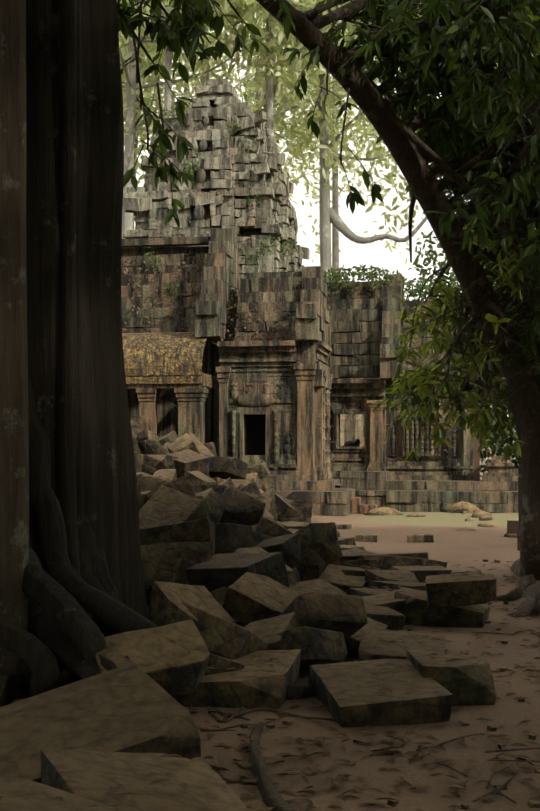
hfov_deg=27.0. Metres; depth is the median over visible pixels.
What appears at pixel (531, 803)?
pebbles
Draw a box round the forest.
[117,0,532,464]
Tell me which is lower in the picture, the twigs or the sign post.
the twigs
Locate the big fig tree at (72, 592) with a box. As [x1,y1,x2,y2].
[0,0,314,810]
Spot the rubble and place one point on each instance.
(247, 572)
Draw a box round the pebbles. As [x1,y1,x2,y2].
[208,559,539,809]
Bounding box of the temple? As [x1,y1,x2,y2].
[121,79,517,515]
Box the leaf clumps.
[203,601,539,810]
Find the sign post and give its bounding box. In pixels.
[507,520,519,549]
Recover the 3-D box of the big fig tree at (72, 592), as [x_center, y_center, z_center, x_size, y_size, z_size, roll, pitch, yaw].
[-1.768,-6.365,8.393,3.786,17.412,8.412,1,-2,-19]
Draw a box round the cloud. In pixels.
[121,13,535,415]
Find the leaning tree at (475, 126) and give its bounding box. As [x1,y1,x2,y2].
[117,0,539,617]
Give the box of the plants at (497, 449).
[140,106,539,476]
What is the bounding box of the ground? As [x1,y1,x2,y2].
[12,443,539,810]
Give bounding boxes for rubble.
[0,415,516,810]
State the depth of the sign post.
17.46 m
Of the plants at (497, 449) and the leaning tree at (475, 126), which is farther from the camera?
the plants at (497, 449)
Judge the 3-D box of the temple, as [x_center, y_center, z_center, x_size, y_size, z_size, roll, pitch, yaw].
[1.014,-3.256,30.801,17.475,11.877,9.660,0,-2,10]
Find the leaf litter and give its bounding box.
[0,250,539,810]
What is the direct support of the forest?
on the ground
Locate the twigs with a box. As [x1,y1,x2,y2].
[189,632,539,810]
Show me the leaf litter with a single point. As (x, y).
(248, 776)

